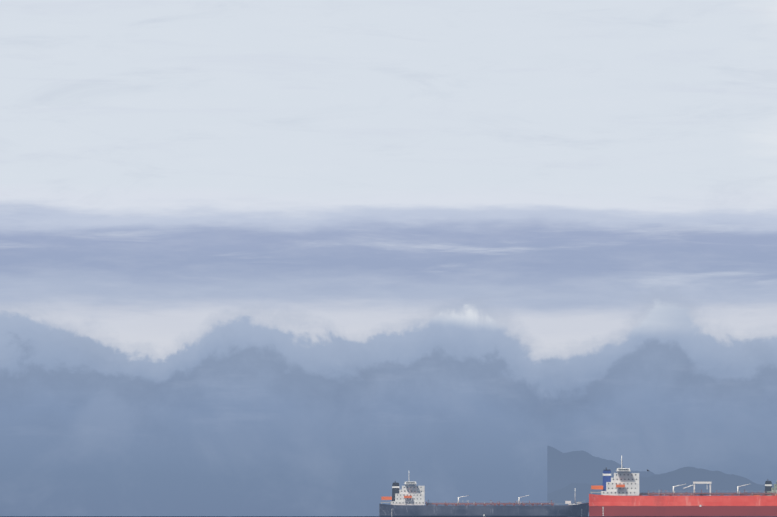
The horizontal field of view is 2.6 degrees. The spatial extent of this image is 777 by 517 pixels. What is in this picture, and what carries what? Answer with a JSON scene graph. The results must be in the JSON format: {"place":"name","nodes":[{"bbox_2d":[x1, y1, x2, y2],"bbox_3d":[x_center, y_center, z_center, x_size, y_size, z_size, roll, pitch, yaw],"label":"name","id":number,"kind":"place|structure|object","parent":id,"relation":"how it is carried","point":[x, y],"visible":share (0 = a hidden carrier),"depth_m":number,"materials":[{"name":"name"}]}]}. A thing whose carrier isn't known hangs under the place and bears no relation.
{"place":"outdoors","nodes":[
{"label":"outdoors","id":0,"kind":"place"},
{"bbox_2d":[0,516,776,516],"bbox_3d":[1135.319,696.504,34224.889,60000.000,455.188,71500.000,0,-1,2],"label":"sea","id":1,"kind":"structure","parent":0,"point":[388,516],"depth_m":7908.77,"materials":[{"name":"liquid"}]},
{"bbox_2d":[379,475,588,515],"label":"ship","id":2,"kind":"object","parent":1,"relation":"on","point":[408,499],"visible":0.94,"depth_m":12488.00,"materials":[{"name":"black paint"}]},
{"bbox_2d":[547,445,655,492],"bbox_3d":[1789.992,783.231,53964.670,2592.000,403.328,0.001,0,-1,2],"label":"mountain","id":3,"kind":"structure","parent":1,"relation":"on","point":[566,469],"depth_m":54006.52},
{"bbox_2d":[589,456,776,515],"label":"tanker","id":4,"kind":"object","parent":1,"relation":"on","point":[624,481],"visible":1,"depth_m":10854.09,"materials":[{"name":"red paint"},{"name":"white paint"},{"name":"glass"}]},
{"bbox_2d":[750,479,776,495],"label":"tanker","id":5,"kind":"object","parent":1,"relation":"on","point":[768,487],"visible":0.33,"depth_m":13155.51,"materials":[{"name":"beige paint"}]},
{"bbox_2d":[0,0,776,515],"label":"sky","id":6,"kind":"structure","parent":0,"point":[258,257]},
{"bbox_2d":[547,467,773,515],"bbox_3d":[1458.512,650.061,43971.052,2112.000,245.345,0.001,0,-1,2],"label":"hill ridge","id":7,"kind":"structure","parent":0,"point":[722,482],"depth_m":43996.14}
]}

